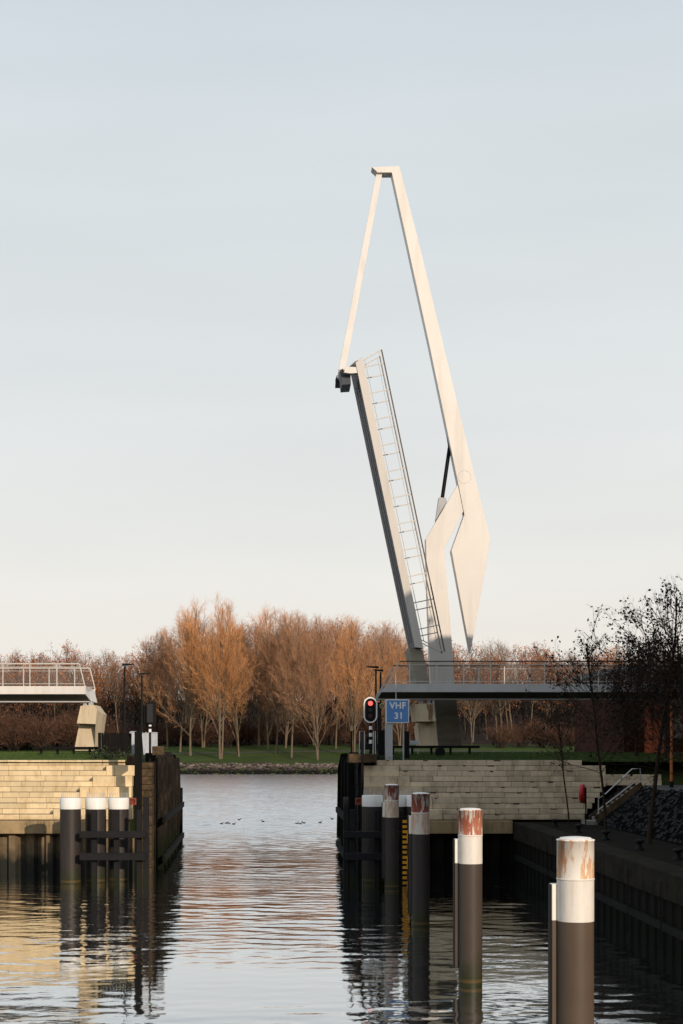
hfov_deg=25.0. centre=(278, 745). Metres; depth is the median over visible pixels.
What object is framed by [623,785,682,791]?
path
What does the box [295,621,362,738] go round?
russet tree
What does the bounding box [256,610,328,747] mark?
poplar tree
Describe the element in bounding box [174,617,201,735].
bare tree
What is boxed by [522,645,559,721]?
russet tree
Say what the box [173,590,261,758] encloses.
poplar tree
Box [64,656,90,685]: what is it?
bare tree
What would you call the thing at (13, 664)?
bare tree
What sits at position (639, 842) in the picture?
quay bollard
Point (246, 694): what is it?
bare tree
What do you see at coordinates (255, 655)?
russet tree
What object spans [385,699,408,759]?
channel sign
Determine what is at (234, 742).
shrub
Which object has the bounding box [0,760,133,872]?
stone quay wall
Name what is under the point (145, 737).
leaning hoarding
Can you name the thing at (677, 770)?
grass slope
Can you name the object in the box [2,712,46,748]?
shrub
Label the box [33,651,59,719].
russet tree
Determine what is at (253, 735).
shrub
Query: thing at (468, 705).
bare tree
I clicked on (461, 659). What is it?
russet tree
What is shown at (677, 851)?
quay bollard
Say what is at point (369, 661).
bare tree
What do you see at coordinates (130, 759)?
masonry block
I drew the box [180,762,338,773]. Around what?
riprap
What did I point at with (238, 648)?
bare tree
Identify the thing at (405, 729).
shrub
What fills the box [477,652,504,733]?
bare tree
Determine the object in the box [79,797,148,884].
fender frame
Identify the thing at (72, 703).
willow tree
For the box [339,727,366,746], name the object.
shrub
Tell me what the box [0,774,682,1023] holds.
water
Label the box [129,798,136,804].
mooring hook
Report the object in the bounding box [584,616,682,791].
quay tree
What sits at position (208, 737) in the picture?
shrub
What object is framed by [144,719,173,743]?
shrub
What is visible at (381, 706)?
horn speaker
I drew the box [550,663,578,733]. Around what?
russet tree
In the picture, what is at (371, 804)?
capped pile
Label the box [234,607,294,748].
poplar tree
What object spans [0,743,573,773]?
bank
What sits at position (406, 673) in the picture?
bare tree
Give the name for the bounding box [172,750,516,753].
path
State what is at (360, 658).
russet tree
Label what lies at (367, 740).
shrub
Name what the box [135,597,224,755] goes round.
poplar tree
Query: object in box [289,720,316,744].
shrub
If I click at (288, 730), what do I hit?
shrub
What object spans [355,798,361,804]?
mooring hook
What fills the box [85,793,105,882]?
capped pile
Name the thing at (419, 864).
mooring pile
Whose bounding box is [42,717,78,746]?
shrub
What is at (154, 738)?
control cabinet
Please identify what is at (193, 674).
russet tree
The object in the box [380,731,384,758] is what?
control cabinet
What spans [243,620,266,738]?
bare tree
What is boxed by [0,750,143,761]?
grass
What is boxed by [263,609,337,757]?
poplar tree
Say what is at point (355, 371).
lifting deck
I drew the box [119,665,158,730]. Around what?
willow tree
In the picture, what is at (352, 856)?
fender frame
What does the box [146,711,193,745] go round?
shrub
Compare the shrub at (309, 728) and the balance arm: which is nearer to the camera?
the balance arm
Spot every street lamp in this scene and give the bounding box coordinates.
[122,664,133,732]
[140,673,150,751]
[366,666,378,751]
[373,669,382,730]
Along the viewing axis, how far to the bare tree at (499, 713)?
452.76 m
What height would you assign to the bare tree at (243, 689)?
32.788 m
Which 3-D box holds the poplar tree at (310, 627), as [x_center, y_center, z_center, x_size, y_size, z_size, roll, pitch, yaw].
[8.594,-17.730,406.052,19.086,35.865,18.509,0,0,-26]
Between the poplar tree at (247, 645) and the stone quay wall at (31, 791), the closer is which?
the stone quay wall at (31, 791)
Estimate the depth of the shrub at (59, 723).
407.50 m
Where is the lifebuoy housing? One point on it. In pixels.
(582, 793)
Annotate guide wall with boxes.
[134,731,183,874]
[336,732,373,874]
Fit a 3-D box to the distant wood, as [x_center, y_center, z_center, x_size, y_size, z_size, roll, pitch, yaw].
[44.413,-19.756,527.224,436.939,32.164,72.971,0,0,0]
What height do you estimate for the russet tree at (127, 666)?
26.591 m
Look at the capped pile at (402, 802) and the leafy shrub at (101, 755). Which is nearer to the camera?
the capped pile at (402, 802)
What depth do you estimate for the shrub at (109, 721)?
406.83 m
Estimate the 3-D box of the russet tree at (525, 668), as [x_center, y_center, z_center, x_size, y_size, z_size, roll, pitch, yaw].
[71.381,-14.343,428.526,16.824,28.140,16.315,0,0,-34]
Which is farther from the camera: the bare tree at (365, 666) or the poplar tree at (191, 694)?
the bare tree at (365, 666)
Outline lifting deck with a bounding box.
[335,350,444,683]
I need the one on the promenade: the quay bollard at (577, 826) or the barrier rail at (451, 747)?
the quay bollard at (577, 826)
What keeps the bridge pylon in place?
on the bank at (594, 805)
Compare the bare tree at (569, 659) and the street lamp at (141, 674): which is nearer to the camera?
the street lamp at (141, 674)
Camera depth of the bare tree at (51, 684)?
448.53 m
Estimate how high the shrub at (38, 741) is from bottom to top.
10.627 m
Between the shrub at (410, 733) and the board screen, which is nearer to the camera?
the board screen
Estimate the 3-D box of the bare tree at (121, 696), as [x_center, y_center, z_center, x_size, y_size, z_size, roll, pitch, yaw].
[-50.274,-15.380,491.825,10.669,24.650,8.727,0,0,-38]
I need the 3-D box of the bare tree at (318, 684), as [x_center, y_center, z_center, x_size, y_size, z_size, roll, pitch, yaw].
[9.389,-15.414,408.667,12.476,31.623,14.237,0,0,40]
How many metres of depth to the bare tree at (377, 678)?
416.06 m
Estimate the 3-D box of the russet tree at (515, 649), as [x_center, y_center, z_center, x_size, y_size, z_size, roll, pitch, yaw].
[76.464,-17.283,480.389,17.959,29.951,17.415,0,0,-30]
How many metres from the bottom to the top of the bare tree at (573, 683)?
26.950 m
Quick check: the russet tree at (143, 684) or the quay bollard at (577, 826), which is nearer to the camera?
the quay bollard at (577, 826)
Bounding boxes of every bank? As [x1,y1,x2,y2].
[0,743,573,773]
[9,754,180,830]
[337,752,682,835]
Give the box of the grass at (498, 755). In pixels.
[367,751,677,761]
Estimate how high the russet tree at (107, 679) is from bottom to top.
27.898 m
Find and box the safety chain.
[547,841,547,887]
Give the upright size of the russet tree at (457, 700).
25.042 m
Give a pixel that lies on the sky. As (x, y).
(186, 186)
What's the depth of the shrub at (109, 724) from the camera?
397.54 m
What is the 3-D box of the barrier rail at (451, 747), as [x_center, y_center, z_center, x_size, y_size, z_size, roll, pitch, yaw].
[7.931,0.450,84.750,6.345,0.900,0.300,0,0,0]
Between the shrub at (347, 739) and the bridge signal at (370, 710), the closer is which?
the bridge signal at (370, 710)
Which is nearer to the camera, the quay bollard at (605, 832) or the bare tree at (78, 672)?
the quay bollard at (605, 832)
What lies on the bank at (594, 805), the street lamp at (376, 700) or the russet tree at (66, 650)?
the street lamp at (376, 700)
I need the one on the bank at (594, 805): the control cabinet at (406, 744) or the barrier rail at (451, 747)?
the control cabinet at (406, 744)
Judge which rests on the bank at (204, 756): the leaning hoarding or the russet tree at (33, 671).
the russet tree at (33, 671)
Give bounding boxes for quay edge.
[513,822,682,963]
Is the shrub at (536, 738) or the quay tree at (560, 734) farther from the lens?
the shrub at (536, 738)
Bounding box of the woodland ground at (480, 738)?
[1,700,573,744]
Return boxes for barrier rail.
[32,747,97,754]
[374,746,479,754]
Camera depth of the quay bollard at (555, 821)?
72.90 m
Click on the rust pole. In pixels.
(671, 767)
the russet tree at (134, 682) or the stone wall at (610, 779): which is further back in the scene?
the russet tree at (134, 682)
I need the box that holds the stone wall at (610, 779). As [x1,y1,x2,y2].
[603,775,661,784]
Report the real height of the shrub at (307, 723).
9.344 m
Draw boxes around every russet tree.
[0,654,22,711]
[0,658,38,711]
[1,652,47,716]
[8,662,47,745]
[17,651,62,740]
[18,652,53,721]
[21,661,46,717]
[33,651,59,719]
[38,639,95,716]
[44,650,104,716]
[48,654,72,711]
[73,665,115,712]
[75,654,121,707]
[92,651,122,721]
[97,659,139,730]
[99,653,139,729]
[111,651,174,724]
[118,653,164,726]
[119,640,161,698]
[132,635,179,744]
[156,634,184,722]
[173,629,221,723]
[237,620,280,743]
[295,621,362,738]
[300,618,371,744]
[318,622,388,706]
[365,633,408,713]
[399,646,427,737]
[413,651,431,703]
[415,663,468,713]
[428,644,476,707]
[452,643,480,683]
[457,658,496,739]
[461,641,491,734]
[480,653,520,745]
[482,650,513,733]
[506,645,539,731]
[508,639,558,716]
[511,645,557,742]
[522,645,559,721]
[531,647,574,744]
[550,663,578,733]
[592,648,630,663]
[597,643,627,670]
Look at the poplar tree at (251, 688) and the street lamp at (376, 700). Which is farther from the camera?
the poplar tree at (251, 688)
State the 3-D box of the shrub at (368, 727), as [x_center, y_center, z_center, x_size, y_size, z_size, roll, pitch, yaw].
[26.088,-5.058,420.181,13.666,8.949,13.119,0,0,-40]
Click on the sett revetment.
(631, 814)
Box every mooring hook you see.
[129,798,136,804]
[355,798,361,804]
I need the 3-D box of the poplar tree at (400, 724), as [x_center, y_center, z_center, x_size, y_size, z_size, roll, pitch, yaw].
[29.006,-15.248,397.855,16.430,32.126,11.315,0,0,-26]
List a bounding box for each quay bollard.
[552,819,558,826]
[574,824,581,832]
[602,830,609,839]
[635,839,643,849]
[673,848,682,859]
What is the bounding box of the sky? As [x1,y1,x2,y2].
[0,0,682,699]
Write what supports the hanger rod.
hanging from the balance arm
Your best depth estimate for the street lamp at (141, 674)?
100.94 m
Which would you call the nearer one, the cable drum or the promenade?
the promenade
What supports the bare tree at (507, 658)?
on the woodland ground at (480, 738)
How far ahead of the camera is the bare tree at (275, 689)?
434.49 m
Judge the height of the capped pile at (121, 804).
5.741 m
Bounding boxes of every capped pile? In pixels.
[60,792,80,883]
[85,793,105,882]
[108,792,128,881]
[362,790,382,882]
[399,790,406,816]
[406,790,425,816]
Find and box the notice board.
[410,740,418,753]
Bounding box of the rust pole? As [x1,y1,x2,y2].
[665,687,673,787]
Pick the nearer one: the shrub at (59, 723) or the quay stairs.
the quay stairs
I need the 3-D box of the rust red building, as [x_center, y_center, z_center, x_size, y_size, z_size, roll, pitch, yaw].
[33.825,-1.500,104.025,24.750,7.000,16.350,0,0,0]
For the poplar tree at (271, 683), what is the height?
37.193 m
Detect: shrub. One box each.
[0,706,39,749]
[0,707,27,730]
[0,713,42,752]
[1,703,58,748]
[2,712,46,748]
[10,712,74,751]
[21,708,76,746]
[38,708,77,746]
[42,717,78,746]
[45,710,108,746]
[56,704,133,730]
[60,704,121,733]
[87,745,142,759]
[109,721,137,744]
[115,726,144,745]
[140,721,165,744]
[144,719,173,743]
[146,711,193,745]
[162,719,212,744]
[172,716,224,746]
[172,720,203,744]
[183,718,224,746]
[204,716,242,746]
[221,721,253,744]
[224,716,254,744]
[238,714,265,744]
[251,723,276,744]
[254,715,296,743]
[265,715,302,742]
[274,721,309,744]
[284,712,334,743]
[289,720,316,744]
[290,727,323,746]
[312,711,352,744]
[314,723,334,744]
[323,714,360,743]
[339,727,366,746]
[347,717,393,742]
[349,719,383,742]
[349,725,372,743]
[367,723,399,737]
[373,721,414,743]
[374,751,402,764]
[383,723,414,744]
[480,716,525,747]
[494,715,547,746]
[522,714,567,747]
[544,724,573,747]
[556,722,573,745]
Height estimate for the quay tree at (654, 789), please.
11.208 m
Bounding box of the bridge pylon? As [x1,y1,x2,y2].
[425,485,462,745]
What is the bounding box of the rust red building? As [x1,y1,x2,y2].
[572,667,682,764]
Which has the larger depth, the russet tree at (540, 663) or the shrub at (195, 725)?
the russet tree at (540, 663)
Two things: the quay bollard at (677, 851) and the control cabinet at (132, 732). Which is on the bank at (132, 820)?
the control cabinet at (132, 732)
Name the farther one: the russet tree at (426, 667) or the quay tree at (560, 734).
the russet tree at (426, 667)
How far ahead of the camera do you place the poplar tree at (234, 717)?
371.74 m
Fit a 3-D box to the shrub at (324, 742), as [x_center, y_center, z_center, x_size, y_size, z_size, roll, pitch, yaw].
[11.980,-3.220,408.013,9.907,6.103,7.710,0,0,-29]
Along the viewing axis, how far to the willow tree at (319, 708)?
436.39 m
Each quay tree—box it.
[507,633,676,829]
[515,692,598,823]
[574,576,682,842]
[582,631,679,756]
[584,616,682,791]
[610,634,682,763]
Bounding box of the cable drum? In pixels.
[435,747,444,756]
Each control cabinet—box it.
[130,731,134,753]
[151,732,157,755]
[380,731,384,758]
[404,731,409,758]
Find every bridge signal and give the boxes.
[144,702,155,761]
[364,697,376,753]
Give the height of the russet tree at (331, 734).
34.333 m
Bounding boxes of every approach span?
[0,663,96,702]
[375,661,681,699]
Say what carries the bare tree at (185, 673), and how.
on the woodland ground at (480, 738)
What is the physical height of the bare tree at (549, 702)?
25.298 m
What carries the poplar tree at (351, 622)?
on the bank at (204, 756)
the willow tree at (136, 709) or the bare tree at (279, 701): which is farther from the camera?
the willow tree at (136, 709)
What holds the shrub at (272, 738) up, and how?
on the bank at (204, 756)
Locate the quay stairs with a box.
[581,768,641,824]
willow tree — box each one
[56,666,87,718]
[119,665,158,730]
[119,667,161,730]
[171,659,226,727]
[245,670,284,720]
[300,671,347,725]
[536,662,566,734]
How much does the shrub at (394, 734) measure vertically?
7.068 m
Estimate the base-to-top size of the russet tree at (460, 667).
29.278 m
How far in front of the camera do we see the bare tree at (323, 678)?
457.37 m
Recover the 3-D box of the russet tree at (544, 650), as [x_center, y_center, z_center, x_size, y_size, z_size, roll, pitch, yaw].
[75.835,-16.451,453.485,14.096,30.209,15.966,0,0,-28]
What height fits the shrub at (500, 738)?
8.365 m
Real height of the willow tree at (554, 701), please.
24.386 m
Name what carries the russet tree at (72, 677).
on the bank at (204, 756)
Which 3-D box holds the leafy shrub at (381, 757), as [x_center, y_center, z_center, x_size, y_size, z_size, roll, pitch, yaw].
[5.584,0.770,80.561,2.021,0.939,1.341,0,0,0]
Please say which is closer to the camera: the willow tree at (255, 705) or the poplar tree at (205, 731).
the poplar tree at (205, 731)
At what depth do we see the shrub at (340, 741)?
412.52 m
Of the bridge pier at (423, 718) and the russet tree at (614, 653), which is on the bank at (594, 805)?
the bridge pier at (423, 718)
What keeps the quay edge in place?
attached to the promenade
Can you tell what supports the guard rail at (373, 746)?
on the guide wall at (352, 781)
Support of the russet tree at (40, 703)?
on the woodland ground at (480, 738)
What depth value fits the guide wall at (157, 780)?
81.83 m
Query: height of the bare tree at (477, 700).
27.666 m
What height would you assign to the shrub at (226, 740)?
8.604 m
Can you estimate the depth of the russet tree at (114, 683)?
438.02 m
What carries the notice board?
on the bank at (594, 805)
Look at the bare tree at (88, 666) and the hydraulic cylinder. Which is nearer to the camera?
the hydraulic cylinder
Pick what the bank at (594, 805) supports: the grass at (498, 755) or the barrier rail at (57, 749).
the grass at (498, 755)
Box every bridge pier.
[75,701,105,750]
[410,700,437,745]
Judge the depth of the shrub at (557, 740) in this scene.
398.55 m
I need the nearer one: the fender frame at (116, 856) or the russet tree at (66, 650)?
the fender frame at (116, 856)
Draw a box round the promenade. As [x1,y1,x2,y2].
[534,822,682,866]
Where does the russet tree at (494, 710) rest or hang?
on the bank at (204, 756)
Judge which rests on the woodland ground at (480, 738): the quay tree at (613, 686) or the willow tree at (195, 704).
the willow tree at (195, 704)
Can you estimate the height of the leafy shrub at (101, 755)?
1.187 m
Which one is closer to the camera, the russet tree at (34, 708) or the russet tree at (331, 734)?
the russet tree at (331, 734)
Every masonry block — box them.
[127,755,133,764]
[152,746,164,754]
[348,754,376,762]
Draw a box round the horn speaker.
[378,702,384,759]
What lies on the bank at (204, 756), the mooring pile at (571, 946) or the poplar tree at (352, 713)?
the poplar tree at (352, 713)
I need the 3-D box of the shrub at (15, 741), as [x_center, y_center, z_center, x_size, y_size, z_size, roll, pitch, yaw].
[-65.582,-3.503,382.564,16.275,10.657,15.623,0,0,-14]
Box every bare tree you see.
[0,649,27,716]
[38,657,61,719]
[44,658,63,722]
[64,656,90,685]
[66,651,108,705]
[88,661,112,705]
[96,649,130,732]
[113,662,132,720]
[133,644,184,723]
[152,628,182,729]
[169,629,207,742]
[171,615,207,721]
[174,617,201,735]
[180,618,218,729]
[226,636,255,738]
[228,620,251,743]
[240,636,256,722]
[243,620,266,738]
[245,644,267,735]
[252,638,291,743]
[253,632,292,740]
[308,633,335,744]
[320,621,339,739]
[356,632,381,741]
[359,638,394,729]
[361,637,381,691]
[378,625,401,724]
[387,632,410,741]
[393,639,407,683]
[397,642,429,730]
[453,662,476,732]
[454,658,487,745]
[459,647,500,741]
[461,644,490,739]
[467,637,527,730]
[476,636,525,745]
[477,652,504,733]
[486,655,527,741]
[491,640,518,682]
[520,653,548,745]
[534,659,566,737]
[557,649,580,678]
[566,653,576,726]
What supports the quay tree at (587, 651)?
on the promenade
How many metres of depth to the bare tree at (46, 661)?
417.26 m
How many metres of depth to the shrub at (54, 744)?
393.02 m
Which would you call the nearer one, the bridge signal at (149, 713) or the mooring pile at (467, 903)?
the mooring pile at (467, 903)
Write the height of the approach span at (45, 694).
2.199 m
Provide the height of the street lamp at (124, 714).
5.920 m
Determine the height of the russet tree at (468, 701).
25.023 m
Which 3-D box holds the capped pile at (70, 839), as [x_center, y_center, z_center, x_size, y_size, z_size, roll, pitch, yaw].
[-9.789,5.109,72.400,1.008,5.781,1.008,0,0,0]
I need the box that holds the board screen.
[98,732,131,756]
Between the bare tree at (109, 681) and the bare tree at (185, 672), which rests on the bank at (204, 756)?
the bare tree at (109, 681)
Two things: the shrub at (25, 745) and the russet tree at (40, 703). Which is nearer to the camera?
the shrub at (25, 745)
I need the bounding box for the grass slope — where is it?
[587,758,682,787]
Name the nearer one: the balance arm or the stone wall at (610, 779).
the stone wall at (610, 779)
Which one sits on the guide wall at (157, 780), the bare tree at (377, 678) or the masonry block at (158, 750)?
the masonry block at (158, 750)
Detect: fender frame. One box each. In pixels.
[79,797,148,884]
[343,797,402,884]
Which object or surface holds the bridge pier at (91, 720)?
on the bank at (132, 820)
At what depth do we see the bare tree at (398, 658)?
431.65 m
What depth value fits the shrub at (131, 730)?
411.74 m
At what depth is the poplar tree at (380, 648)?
385.62 m
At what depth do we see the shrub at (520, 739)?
401.30 m
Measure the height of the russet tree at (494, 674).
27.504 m
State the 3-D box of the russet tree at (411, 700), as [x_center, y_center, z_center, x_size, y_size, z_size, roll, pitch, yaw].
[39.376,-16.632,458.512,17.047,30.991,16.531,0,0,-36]
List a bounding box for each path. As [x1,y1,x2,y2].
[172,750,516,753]
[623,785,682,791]
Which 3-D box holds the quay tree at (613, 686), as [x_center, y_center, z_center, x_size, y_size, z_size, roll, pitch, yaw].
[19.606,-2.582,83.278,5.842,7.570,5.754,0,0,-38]
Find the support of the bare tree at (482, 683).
on the woodland ground at (480, 738)
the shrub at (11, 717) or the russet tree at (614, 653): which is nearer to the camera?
the shrub at (11, 717)
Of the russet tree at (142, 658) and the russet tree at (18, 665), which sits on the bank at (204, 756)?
the russet tree at (18, 665)
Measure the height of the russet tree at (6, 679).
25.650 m
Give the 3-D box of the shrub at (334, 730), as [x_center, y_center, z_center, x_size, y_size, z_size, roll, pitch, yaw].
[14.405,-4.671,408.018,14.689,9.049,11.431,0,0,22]
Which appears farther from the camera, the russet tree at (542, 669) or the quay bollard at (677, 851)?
the russet tree at (542, 669)
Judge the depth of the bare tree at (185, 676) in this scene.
414.57 m
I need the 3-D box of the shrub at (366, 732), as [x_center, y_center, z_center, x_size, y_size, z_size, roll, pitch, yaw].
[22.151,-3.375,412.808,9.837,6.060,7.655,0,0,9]
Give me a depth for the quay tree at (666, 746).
82.06 m
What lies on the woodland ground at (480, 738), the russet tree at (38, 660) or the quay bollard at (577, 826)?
the russet tree at (38, 660)
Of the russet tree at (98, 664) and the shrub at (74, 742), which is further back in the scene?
the russet tree at (98, 664)
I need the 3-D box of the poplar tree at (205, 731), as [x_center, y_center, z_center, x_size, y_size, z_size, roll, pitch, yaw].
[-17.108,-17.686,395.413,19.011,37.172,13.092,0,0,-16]
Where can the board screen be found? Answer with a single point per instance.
(120, 739)
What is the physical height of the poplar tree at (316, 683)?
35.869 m
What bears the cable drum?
on the grass at (498, 755)
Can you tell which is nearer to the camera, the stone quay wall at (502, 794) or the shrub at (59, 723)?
the stone quay wall at (502, 794)
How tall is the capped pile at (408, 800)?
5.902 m
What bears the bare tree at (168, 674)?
on the woodland ground at (480, 738)
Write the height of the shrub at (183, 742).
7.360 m
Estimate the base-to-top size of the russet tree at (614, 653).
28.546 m
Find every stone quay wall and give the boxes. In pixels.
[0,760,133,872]
[364,760,605,872]
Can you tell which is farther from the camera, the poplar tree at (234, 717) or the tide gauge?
the poplar tree at (234, 717)
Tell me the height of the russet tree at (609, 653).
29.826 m
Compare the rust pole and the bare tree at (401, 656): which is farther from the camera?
the bare tree at (401, 656)
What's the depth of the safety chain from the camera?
67.50 m
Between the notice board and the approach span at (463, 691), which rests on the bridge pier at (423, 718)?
the approach span at (463, 691)
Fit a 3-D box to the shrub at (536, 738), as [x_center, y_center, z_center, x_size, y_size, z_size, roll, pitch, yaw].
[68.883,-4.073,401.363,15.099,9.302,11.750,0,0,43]
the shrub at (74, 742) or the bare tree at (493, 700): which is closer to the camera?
the shrub at (74, 742)
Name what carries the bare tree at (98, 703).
on the woodland ground at (480, 738)
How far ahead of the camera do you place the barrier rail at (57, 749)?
84.60 m
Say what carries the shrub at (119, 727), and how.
on the bank at (204, 756)
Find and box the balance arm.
[371,166,489,653]
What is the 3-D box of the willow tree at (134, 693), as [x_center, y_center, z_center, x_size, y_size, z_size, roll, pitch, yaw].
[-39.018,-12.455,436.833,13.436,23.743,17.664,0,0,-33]
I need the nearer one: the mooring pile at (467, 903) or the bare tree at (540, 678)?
the mooring pile at (467, 903)
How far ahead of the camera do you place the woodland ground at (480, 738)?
525.72 m
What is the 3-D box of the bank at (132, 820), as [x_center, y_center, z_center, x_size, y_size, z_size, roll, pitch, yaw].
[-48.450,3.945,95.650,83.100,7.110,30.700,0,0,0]
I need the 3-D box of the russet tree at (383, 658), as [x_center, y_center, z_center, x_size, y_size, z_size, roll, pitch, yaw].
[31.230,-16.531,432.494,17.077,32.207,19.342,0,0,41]
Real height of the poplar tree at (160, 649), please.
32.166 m
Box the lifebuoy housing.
[579,784,586,824]
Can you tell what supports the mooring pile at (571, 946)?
in the water
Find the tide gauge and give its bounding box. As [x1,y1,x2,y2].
[401,817,407,885]
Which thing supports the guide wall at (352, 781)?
in the water
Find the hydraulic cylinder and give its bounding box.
[435,439,449,521]
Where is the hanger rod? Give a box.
[337,173,381,379]
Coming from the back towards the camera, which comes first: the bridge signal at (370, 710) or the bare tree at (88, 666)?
the bare tree at (88, 666)
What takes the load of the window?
in the rust red building
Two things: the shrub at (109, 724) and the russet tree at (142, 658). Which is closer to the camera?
the shrub at (109, 724)
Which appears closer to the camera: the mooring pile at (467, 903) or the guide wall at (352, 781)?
the mooring pile at (467, 903)
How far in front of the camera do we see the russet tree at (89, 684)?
408.96 m
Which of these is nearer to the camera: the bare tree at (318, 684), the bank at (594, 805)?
the bank at (594, 805)
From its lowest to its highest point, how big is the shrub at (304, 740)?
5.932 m
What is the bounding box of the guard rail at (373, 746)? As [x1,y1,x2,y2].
[351,731,379,753]
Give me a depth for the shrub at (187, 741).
412.66 m
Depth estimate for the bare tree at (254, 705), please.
457.34 m
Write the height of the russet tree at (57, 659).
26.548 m
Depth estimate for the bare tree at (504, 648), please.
411.98 m
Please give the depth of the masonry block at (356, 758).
78.60 m
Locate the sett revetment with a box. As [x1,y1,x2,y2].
[584,785,682,845]
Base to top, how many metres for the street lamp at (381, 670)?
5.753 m
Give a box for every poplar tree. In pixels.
[132,629,185,747]
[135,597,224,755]
[155,611,217,751]
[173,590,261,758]
[177,606,244,747]
[202,604,252,756]
[204,602,277,745]
[222,602,281,745]
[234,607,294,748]
[247,606,325,753]
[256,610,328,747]
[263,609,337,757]
[266,612,348,759]
[289,613,336,744]
[303,613,377,748]
[320,613,390,751]
[324,616,386,745]
[342,620,409,736]
[359,620,410,729]
[363,627,410,745]
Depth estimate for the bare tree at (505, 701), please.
430.44 m
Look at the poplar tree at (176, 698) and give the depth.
384.14 m
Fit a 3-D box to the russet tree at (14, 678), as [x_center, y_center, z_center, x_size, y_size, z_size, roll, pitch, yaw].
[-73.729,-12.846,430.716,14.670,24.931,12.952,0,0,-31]
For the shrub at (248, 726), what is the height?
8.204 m
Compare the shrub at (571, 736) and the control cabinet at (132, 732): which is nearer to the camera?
the control cabinet at (132, 732)
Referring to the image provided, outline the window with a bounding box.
[662,700,682,738]
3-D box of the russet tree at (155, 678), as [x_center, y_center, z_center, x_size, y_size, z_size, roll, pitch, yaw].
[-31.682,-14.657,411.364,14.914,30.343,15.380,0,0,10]
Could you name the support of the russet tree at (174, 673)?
on the woodland ground at (480, 738)
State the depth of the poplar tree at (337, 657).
389.98 m
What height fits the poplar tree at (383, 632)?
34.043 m
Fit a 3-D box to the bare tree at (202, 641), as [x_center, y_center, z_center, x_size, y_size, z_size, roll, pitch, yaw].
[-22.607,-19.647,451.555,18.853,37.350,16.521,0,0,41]
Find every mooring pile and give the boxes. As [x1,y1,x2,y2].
[382,784,398,888]
[408,792,429,926]
[453,808,482,985]
[548,836,594,1023]
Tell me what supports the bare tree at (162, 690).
on the woodland ground at (480, 738)
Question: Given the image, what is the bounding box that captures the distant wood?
[0,650,611,732]
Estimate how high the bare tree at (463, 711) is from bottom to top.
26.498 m
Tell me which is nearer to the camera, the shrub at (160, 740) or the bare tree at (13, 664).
the shrub at (160, 740)
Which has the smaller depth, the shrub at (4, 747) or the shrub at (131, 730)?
the shrub at (4, 747)
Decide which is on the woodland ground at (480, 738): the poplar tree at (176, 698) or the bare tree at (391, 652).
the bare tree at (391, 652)
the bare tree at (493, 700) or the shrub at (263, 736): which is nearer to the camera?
the shrub at (263, 736)
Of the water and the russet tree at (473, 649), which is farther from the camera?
the russet tree at (473, 649)
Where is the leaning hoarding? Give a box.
[142,732,148,754]

